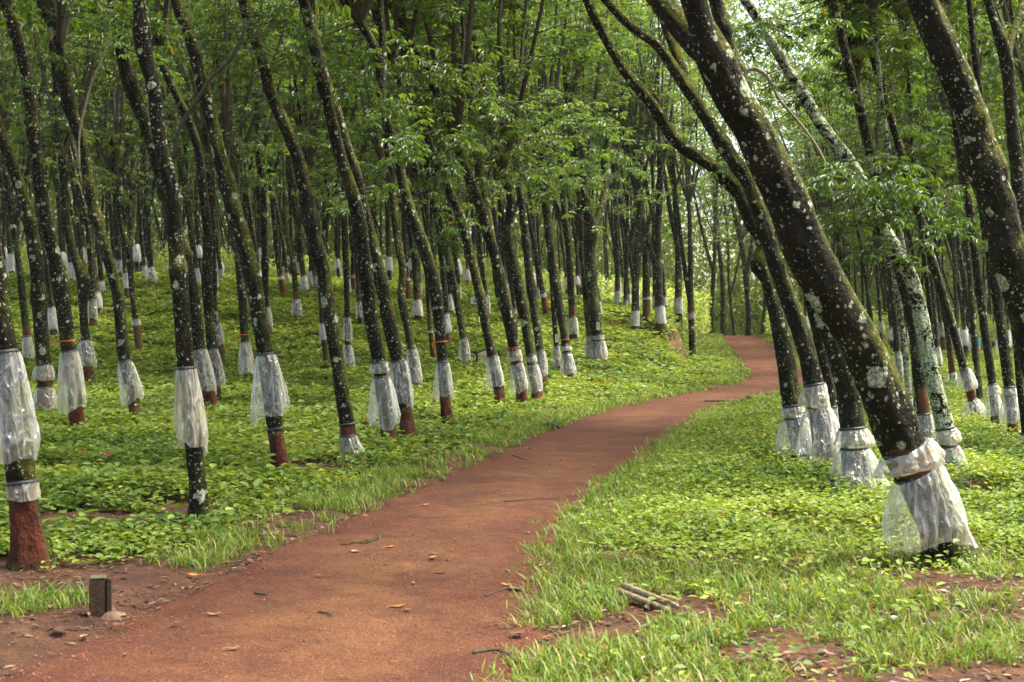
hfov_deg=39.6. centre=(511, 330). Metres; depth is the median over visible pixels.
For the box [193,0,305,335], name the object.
rubber tree
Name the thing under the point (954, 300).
rubber tree
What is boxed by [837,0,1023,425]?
rubber tree
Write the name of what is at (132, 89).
rubber tree
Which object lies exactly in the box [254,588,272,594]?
twig
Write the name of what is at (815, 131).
rubber tree
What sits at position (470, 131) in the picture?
rubber tree
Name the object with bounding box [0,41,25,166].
rubber tree
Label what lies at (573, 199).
rubber tree
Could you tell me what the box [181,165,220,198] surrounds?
rubber tree
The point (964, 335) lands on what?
rubber tree
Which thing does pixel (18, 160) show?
rubber tree
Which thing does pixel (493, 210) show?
rubber tree
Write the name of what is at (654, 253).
rubber tree
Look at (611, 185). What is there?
rubber tree
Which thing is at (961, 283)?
rubber tree
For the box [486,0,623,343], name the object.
rubber tree
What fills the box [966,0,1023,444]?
rubber tree
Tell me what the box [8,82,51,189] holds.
rubber tree
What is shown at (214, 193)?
rubber tree
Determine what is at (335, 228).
rubber tree
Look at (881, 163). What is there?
rubber tree
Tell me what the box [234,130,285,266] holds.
rubber tree
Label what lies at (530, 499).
twig
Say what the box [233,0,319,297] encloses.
rubber tree
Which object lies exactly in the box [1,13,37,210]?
rubber tree
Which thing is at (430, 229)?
rubber tree
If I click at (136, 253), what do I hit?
rubber tree
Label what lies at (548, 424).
dead branch
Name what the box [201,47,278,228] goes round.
rubber tree
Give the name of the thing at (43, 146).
rubber tree
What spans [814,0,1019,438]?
rubber tree
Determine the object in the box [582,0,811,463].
rubber tree
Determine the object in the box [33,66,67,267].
rubber tree
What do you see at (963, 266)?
rubber tree
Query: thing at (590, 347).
rubber tree
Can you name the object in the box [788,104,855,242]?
rubber tree
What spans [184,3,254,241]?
rubber tree
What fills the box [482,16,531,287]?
rubber tree
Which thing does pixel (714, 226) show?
forest tree
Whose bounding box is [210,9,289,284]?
rubber tree
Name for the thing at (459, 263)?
rubber tree
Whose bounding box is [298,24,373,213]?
rubber tree
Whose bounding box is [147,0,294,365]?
rubber tree
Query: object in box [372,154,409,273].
rubber tree
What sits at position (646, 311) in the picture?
rubber tree
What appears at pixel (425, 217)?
rubber tree
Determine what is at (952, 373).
rubber tree
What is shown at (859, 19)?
rubber tree
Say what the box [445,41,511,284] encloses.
rubber tree
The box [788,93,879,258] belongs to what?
rubber tree
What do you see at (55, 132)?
rubber tree
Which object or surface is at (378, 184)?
rubber tree
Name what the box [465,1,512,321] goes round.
rubber tree
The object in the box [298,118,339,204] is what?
rubber tree
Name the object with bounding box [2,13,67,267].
rubber tree
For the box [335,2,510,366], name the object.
rubber tree
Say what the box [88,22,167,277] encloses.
rubber tree
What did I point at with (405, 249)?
rubber tree
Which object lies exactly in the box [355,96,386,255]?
rubber tree
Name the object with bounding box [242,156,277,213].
rubber tree
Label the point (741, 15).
sky
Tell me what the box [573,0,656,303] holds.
rubber tree
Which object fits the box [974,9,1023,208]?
rubber tree
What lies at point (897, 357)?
rubber tree
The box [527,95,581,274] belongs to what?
rubber tree
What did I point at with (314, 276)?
rubber tree
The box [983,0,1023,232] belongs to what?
rubber tree
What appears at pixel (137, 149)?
rubber tree
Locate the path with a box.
[2,336,802,681]
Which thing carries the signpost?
on the ground at (136, 573)
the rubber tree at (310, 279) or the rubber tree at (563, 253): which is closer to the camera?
the rubber tree at (310, 279)
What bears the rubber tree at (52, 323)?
on the ground at (136, 573)
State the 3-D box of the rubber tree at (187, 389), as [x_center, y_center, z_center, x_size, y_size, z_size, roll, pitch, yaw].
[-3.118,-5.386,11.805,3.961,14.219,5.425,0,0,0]
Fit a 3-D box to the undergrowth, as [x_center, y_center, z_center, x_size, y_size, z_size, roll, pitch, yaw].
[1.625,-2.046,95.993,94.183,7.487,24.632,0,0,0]
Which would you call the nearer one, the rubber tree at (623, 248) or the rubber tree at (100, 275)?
the rubber tree at (100, 275)
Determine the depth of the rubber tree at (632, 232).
60.85 m
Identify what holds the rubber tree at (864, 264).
on the ground at (136, 573)
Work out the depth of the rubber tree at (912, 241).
93.49 m
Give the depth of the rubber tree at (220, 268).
55.18 m
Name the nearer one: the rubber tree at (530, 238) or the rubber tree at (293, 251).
the rubber tree at (293, 251)
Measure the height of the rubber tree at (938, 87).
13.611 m
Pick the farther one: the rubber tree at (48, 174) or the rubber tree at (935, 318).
the rubber tree at (48, 174)
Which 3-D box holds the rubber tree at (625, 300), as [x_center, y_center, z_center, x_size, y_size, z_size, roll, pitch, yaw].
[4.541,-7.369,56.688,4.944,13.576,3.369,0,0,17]
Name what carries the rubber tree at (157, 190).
on the ground at (136, 573)
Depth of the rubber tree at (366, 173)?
73.48 m
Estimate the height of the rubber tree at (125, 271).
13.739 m
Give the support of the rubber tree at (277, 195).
on the ground at (136, 573)
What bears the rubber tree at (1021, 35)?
on the ground at (136, 573)
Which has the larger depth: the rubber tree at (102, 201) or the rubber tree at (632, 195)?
the rubber tree at (102, 201)
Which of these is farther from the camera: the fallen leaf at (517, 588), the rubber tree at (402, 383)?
the rubber tree at (402, 383)
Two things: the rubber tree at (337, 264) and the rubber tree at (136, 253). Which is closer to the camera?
the rubber tree at (136, 253)
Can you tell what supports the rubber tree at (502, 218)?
on the ground at (136, 573)
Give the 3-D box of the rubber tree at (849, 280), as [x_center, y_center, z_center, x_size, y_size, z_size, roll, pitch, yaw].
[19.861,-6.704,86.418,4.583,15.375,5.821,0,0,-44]
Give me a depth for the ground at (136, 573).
8.36 m
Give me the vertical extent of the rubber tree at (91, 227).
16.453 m
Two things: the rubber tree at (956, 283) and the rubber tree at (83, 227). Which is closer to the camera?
the rubber tree at (956, 283)
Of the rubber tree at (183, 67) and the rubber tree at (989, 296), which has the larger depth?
the rubber tree at (989, 296)
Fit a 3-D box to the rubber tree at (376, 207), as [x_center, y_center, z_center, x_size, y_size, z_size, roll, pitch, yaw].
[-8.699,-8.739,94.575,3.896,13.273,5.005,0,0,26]
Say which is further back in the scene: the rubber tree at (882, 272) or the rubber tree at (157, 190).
the rubber tree at (157, 190)
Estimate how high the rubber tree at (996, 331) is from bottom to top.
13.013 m
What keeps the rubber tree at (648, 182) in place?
on the ground at (136, 573)
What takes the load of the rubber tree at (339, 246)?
on the ground at (136, 573)
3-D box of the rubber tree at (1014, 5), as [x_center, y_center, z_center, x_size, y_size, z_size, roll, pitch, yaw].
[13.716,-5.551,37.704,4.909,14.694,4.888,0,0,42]
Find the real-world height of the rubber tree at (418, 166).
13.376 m
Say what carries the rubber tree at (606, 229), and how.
on the ground at (136, 573)
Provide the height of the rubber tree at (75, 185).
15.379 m
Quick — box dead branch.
[542,415,559,427]
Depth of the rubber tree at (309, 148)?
39.33 m
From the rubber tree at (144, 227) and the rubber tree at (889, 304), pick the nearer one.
the rubber tree at (889, 304)
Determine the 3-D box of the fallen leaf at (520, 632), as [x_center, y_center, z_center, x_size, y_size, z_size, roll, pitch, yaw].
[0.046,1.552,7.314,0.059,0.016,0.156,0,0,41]
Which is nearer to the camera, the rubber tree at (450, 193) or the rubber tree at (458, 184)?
the rubber tree at (450, 193)
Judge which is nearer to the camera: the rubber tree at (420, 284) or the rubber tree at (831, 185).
the rubber tree at (420, 284)
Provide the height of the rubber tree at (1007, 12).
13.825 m
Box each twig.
[225,555,254,564]
[251,531,297,537]
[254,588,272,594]
[318,608,339,616]
[338,534,382,543]
[472,647,517,664]
[484,585,522,595]
[503,496,560,501]
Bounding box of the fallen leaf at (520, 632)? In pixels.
[510,629,528,633]
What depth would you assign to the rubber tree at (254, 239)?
55.30 m
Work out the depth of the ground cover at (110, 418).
35.10 m
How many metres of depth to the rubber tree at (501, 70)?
29.56 m
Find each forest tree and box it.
[685,138,734,333]
[695,161,739,335]
[704,147,744,335]
[721,157,759,335]
[745,193,775,334]
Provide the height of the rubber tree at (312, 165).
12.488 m
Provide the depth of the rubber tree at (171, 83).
27.59 m
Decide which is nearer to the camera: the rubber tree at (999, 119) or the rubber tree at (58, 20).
the rubber tree at (58, 20)
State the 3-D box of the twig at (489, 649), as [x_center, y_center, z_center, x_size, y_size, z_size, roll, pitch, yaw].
[-0.080,1.557,6.802,0.225,0.027,0.307,0,0,0]
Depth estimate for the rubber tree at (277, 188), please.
86.69 m
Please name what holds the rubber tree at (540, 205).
on the ground at (136, 573)
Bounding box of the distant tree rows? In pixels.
[0,135,989,324]
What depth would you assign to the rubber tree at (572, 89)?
39.37 m
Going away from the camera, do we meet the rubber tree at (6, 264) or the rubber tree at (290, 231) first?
the rubber tree at (6, 264)
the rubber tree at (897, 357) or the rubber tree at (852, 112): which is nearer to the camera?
the rubber tree at (897, 357)
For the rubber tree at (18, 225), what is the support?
on the ground at (136, 573)
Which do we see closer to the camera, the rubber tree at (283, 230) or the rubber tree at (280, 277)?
the rubber tree at (280, 277)
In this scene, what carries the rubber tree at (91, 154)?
on the ground at (136, 573)
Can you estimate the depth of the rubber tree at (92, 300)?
44.41 m
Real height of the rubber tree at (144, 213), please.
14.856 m
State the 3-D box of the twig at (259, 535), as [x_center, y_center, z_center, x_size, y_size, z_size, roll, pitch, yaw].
[-1.805,1.543,10.708,0.310,0.033,0.235,0,0,-35]
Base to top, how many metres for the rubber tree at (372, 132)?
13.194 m
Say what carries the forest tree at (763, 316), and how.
on the ground at (136, 573)
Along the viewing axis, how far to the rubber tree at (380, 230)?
66.03 m
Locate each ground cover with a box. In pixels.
[0,268,1023,460]
[0,434,1023,681]
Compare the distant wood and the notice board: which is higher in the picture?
the distant wood
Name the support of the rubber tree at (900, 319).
on the ground at (136, 573)
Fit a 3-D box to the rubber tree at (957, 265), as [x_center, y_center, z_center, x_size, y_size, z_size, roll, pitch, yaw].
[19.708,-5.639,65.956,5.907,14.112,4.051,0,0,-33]
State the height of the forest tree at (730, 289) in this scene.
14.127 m
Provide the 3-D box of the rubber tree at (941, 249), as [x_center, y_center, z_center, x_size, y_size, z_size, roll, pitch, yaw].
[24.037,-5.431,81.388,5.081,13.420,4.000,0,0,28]
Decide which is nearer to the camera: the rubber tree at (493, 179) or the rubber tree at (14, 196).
the rubber tree at (493, 179)
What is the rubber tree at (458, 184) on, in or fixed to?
on the ground at (136, 573)
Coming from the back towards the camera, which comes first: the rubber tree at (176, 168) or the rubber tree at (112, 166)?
the rubber tree at (176, 168)
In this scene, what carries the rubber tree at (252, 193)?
on the ground at (136, 573)
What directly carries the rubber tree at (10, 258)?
on the ground at (136, 573)
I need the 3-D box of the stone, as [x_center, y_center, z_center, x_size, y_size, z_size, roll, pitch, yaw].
[-2.195,1.569,7.850,0.158,0.045,0.100,0,0,0]
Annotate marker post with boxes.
[89,574,111,616]
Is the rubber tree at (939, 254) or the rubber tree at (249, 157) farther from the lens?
the rubber tree at (939, 254)
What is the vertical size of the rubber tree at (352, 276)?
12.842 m
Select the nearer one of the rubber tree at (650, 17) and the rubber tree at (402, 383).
the rubber tree at (402, 383)
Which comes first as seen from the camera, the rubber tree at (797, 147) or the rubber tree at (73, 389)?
the rubber tree at (73, 389)
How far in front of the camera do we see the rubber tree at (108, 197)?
74.22 m
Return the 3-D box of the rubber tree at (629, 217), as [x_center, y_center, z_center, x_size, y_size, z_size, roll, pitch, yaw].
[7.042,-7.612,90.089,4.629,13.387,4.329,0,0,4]
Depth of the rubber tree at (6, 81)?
46.01 m
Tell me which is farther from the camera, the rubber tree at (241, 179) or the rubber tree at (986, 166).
the rubber tree at (241, 179)
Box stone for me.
[100,611,129,620]
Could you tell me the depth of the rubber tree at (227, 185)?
14.91 m
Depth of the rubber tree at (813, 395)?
15.40 m
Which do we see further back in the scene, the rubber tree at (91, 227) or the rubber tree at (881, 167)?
the rubber tree at (91, 227)
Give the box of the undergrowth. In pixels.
[6,241,1012,346]
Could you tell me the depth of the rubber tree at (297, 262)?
77.14 m
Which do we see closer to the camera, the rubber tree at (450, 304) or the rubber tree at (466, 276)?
the rubber tree at (450, 304)
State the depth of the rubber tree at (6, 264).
53.14 m
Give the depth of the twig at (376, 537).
10.66 m
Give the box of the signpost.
[470,295,488,326]
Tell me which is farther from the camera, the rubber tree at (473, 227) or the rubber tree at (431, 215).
the rubber tree at (473, 227)
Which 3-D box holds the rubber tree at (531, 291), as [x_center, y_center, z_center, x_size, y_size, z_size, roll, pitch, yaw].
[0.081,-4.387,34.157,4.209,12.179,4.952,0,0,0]
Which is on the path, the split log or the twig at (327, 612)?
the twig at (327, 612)
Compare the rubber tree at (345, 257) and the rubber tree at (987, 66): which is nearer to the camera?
the rubber tree at (345, 257)
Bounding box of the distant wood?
[0,0,1020,335]
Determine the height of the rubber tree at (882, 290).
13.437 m
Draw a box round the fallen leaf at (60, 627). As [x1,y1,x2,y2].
[53,624,67,631]
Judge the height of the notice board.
0.542 m
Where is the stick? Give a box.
[704,400,732,401]
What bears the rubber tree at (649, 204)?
on the ground at (136, 573)
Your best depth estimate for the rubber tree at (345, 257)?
37.93 m
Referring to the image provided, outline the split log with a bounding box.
[612,583,678,612]
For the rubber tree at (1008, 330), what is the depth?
61.08 m
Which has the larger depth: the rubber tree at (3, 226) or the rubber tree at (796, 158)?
the rubber tree at (796, 158)
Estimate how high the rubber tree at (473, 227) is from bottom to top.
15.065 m
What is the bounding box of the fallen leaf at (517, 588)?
[506,585,522,589]
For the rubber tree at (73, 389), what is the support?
on the ground at (136, 573)
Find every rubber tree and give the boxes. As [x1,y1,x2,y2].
[0,0,108,427]
[0,0,142,382]
[0,0,166,417]
[0,1,90,364]
[0,2,45,274]
[0,2,109,413]
[0,11,9,108]
[0,12,25,277]
[0,13,97,340]
[0,23,47,263]
[0,27,34,258]
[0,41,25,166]
[0,139,23,211]
[0,151,54,226]
[0,240,57,570]
[1,3,50,187]
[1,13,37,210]
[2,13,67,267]
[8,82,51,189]
[9,120,25,192]
[14,0,140,316]
[15,3,105,280]
[15,153,57,206]
[24,0,219,410]
[25,4,109,330]
[26,40,95,264]
[30,1,126,294]
[33,0,193,353]
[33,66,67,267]
[37,1,101,263]
[45,40,118,251]
[47,102,101,176]
[49,169,76,248]
[58,0,213,519]
[58,170,98,264]
[72,0,156,298]
[74,0,225,401]
[86,39,133,277]
[86,99,143,270]
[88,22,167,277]
[89,39,146,254]
[90,90,100,245]
[91,150,132,270]
[93,65,137,259]
[99,41,173,284]
[99,44,168,267]
[100,102,155,270]
[101,53,192,270]
[110,2,236,286]
[112,77,147,270]
[119,54,178,271]
[122,152,177,256]
[130,28,194,183]
[132,0,314,384]
[133,2,200,248]
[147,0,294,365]
[149,58,177,253]
[152,40,194,269]
[161,0,236,277]
[163,0,236,272]
[163,86,215,247]
[169,2,248,287]
[170,0,321,481]
[173,57,192,230]
[179,114,217,266]
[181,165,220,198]
[183,50,232,271]
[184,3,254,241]
[192,9,249,201]
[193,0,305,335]
[195,1,262,280]
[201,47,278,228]
[202,49,251,272]
[204,0,367,462]
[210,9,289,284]
[216,172,253,206]
[222,128,256,204]
[230,8,263,273]
[232,0,481,425]
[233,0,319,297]
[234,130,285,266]
[235,0,355,324]
[237,0,417,436]
[239,0,312,290]
[241,0,369,365]
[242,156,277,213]
[254,2,340,287]
[263,6,393,369]
[265,115,321,274]
[265,135,296,265]
[265,140,315,273]
[266,131,297,256]
[267,0,315,287]
[269,72,329,273]
[275,87,333,192]
[287,1,425,325]
[290,0,409,445]
[293,1,456,386]
[294,3,375,289]
[295,0,376,291]
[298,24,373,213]
[298,88,358,256]
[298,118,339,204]
[301,19,375,258]
[305,0,515,403]
[321,25,363,276]
[322,56,362,276]
[332,171,339,270]
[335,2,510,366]
[340,3,482,343]
[347,30,393,279]
[347,152,384,234]
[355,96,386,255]
[356,38,424,298]
[356,81,406,264]
[358,141,409,223]
[366,146,387,230]
[368,28,438,296]
[369,158,421,272]
[370,24,448,320]
[371,22,436,266]
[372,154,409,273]
[374,76,423,187]
[375,178,420,214]
[377,88,450,278]
[386,0,571,401]
[390,1,478,357]
[402,111,467,297]
[408,0,629,400]
[429,49,471,237]
[436,9,484,316]
[444,23,508,279]
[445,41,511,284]
[445,156,485,283]
[448,164,466,229]
[450,2,550,330]
[450,148,491,270]
[453,56,504,272]
[453,60,489,275]
[458,0,602,386]
[459,0,635,378]
[463,162,497,269]
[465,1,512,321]
[466,154,482,274]
[468,0,565,189]
[478,7,554,320]
[480,40,548,259]
[482,0,643,369]
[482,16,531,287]
[484,6,578,298]
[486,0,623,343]
[486,124,511,249]
[503,182,544,284]
[504,0,574,179]
[506,0,668,366]
[506,7,536,283]
[523,0,654,318]
[527,48,588,294]
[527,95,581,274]
[527,162,556,222]
[533,0,644,363]
[533,62,603,294]
[552,58,603,294]
[558,118,597,295]
[561,0,668,302]
[562,28,656,292]
[562,70,598,219]
[568,39,622,215]
[570,4,652,304]
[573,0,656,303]
[574,6,660,305]
[574,64,661,290]
[577,0,685,330]
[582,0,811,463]
[592,1,688,322]
[594,73,680,293]
[594,120,632,254]
[598,0,677,310]
[600,0,840,468]
[604,26,678,295]
[614,0,714,334]
[614,7,687,309]
[620,159,655,284]
[621,167,666,231]
[630,25,714,342]
[646,0,992,568]
[654,49,723,355]
[709,0,889,503]
[732,0,987,485]
[740,0,968,403]
[750,54,835,328]
[781,54,879,278]
[782,111,843,314]
[784,105,864,264]
[784,129,841,259]
[787,0,916,413]
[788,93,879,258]
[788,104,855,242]
[789,130,877,268]
[790,127,843,218]
[795,108,874,284]
[803,0,954,438]
[803,293,840,457]
[805,61,893,322]
[808,1,937,378]
[811,0,969,345]
[811,0,991,421]
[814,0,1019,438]
[821,90,892,348]
[829,0,997,382]
[832,50,948,342]
[833,105,916,334]
[834,7,983,276]
[835,11,949,354]
[835,217,873,313]
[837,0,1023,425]
[845,90,884,340]
[850,166,895,341]
[855,19,989,366]
[861,64,944,350]
[865,85,915,339]
[866,0,1023,398]
[874,104,946,349]
[885,222,918,261]
[903,53,1021,363]
[905,0,1023,377]
[906,221,923,289]
[908,69,990,353]
[910,218,962,344]
[911,1,1023,354]
[911,53,1005,347]
[915,39,1023,356]
[915,231,952,321]
[937,128,959,351]
[944,163,975,348]
[950,0,1023,164]
[959,230,986,291]
[960,0,1023,114]
[961,86,1023,212]
[962,0,1023,161]
[964,54,1023,346]
[966,0,1023,162]
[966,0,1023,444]
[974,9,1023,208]
[976,119,1022,351]
[977,97,1023,348]
[978,246,991,328]
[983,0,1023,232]
[985,70,1023,183]
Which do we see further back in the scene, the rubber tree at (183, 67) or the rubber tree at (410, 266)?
the rubber tree at (410, 266)
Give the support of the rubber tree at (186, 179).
on the ground at (136, 573)
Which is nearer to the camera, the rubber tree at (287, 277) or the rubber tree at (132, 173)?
the rubber tree at (287, 277)
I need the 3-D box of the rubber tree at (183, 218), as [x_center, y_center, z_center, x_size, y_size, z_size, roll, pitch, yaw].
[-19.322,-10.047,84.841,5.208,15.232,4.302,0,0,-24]
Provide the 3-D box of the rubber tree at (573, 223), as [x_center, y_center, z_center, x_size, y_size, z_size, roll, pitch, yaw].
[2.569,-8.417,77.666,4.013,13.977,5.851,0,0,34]
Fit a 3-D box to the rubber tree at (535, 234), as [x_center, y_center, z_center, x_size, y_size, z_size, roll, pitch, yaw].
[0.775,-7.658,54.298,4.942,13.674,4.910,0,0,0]
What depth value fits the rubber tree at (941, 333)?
72.93 m
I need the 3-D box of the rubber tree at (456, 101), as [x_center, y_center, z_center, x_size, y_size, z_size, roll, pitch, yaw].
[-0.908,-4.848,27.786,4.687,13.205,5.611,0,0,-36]
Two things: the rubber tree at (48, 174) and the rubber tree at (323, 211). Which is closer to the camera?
the rubber tree at (323, 211)
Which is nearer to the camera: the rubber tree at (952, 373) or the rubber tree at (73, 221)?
the rubber tree at (952, 373)
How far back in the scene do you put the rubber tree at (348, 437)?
16.93 m
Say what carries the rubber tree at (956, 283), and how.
on the ground at (136, 573)
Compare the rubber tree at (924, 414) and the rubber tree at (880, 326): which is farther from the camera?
the rubber tree at (880, 326)
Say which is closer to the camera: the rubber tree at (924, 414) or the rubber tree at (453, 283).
the rubber tree at (924, 414)
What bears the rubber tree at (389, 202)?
on the ground at (136, 573)
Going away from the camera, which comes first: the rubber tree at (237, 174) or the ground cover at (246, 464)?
the ground cover at (246, 464)
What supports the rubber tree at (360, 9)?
on the ground at (136, 573)
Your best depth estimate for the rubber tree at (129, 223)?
90.62 m
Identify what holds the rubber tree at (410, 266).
on the ground at (136, 573)
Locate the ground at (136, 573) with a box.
[0,283,1023,681]
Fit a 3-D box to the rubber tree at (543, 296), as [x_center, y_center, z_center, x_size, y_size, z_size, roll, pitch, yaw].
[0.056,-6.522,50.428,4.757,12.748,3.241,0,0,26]
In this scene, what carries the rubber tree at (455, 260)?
on the ground at (136, 573)
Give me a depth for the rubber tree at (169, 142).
69.41 m
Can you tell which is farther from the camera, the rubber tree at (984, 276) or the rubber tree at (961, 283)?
the rubber tree at (984, 276)
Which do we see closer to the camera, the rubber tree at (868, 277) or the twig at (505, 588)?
the twig at (505, 588)
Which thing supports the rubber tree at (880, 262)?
on the ground at (136, 573)
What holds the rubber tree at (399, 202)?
on the ground at (136, 573)
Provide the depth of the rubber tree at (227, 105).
35.22 m
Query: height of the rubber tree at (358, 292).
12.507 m
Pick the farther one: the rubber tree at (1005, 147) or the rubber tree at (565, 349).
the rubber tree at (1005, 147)
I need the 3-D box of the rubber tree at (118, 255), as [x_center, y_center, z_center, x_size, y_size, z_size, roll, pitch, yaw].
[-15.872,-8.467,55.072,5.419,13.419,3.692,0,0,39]
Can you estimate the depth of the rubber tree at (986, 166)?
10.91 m
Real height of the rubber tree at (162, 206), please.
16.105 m
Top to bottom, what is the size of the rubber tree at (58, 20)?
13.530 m
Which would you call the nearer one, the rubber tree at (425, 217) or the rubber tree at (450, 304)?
the rubber tree at (425, 217)
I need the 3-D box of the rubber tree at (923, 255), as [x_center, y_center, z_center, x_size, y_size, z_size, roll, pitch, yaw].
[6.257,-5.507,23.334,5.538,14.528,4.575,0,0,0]
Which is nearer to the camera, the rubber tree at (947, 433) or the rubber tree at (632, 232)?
the rubber tree at (947, 433)
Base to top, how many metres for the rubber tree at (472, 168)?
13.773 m
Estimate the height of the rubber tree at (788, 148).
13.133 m
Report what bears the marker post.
on the ground at (136, 573)
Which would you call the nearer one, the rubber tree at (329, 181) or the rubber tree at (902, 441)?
the rubber tree at (902, 441)
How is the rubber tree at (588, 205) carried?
on the ground at (136, 573)
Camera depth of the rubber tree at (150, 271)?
53.56 m
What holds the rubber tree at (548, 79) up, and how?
on the ground at (136, 573)
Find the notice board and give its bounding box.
[476,349,499,366]
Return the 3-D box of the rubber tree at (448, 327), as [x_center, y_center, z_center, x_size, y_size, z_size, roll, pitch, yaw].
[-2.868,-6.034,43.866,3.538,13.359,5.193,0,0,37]
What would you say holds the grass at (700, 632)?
on the ground at (136, 573)
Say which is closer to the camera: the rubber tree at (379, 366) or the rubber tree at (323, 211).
the rubber tree at (379, 366)
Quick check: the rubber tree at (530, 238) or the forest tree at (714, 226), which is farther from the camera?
the forest tree at (714, 226)
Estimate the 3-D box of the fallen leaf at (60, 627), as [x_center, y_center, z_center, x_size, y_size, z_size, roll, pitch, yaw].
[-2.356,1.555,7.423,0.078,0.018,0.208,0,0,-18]
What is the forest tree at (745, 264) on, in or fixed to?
on the ground at (136, 573)
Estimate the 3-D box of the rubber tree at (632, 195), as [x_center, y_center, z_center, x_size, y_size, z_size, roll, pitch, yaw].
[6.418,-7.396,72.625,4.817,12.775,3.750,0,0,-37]
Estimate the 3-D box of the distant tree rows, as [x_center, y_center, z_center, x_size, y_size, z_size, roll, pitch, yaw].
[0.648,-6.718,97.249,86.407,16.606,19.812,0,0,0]
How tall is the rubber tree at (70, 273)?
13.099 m
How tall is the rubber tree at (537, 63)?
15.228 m
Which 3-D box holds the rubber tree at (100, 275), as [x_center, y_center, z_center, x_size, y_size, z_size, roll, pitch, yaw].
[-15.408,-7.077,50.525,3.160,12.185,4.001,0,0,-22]
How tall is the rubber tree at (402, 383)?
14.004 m
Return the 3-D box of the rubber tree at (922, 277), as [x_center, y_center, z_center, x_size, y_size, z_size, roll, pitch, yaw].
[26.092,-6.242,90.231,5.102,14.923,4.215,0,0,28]
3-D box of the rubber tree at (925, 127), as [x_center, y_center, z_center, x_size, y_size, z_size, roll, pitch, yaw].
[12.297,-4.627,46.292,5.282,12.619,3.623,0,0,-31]
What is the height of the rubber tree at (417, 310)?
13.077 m
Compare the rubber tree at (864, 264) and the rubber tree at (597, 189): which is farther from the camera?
the rubber tree at (597, 189)
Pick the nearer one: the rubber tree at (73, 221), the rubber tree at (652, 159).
the rubber tree at (652, 159)
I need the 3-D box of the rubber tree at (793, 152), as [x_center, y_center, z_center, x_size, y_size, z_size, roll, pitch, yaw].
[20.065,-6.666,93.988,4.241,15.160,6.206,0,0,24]
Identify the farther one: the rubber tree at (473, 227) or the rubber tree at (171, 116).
the rubber tree at (473, 227)
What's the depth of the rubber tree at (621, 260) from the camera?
69.87 m
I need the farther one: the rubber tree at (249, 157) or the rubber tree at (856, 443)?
the rubber tree at (249, 157)
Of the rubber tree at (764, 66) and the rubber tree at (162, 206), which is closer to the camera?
the rubber tree at (764, 66)
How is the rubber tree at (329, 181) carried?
on the ground at (136, 573)
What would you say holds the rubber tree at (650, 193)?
on the ground at (136, 573)
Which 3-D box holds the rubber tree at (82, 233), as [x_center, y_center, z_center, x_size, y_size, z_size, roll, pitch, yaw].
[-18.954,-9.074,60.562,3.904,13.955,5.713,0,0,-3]
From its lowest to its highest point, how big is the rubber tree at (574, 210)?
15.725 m
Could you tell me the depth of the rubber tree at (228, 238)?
86.67 m
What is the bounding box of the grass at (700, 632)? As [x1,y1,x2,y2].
[0,308,1023,681]
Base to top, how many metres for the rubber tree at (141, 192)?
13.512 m
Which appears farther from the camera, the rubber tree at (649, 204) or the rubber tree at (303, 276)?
the rubber tree at (649, 204)
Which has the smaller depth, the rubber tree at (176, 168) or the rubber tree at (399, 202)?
the rubber tree at (176, 168)
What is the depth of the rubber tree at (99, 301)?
46.79 m
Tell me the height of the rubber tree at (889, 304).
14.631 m
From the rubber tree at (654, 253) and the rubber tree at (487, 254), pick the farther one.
the rubber tree at (487, 254)
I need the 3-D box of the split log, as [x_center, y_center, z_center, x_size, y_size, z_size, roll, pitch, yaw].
[0.761,1.520,8.094,0.109,0.092,0.515,0,0,-31]
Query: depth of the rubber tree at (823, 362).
16.62 m
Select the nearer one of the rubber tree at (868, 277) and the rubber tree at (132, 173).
the rubber tree at (132, 173)
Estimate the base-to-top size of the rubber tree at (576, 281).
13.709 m
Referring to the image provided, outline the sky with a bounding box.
[20,0,1018,320]
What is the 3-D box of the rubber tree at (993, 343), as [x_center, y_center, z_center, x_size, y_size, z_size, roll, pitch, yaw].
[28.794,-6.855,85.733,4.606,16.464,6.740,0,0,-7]
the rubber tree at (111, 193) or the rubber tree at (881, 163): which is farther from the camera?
the rubber tree at (111, 193)
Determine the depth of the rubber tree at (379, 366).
17.96 m
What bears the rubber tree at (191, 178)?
on the ground at (136, 573)
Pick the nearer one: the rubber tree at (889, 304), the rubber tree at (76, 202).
the rubber tree at (76, 202)
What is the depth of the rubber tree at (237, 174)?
69.70 m
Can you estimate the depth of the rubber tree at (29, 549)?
9.42 m
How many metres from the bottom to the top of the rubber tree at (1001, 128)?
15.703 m
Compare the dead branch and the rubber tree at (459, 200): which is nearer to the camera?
the dead branch
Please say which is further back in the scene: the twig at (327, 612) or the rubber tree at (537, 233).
the rubber tree at (537, 233)
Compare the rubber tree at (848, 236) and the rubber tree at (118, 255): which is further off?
the rubber tree at (848, 236)
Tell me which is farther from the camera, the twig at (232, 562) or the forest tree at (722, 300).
the forest tree at (722, 300)
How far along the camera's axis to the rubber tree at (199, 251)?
61.66 m
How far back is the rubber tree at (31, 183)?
95.09 m

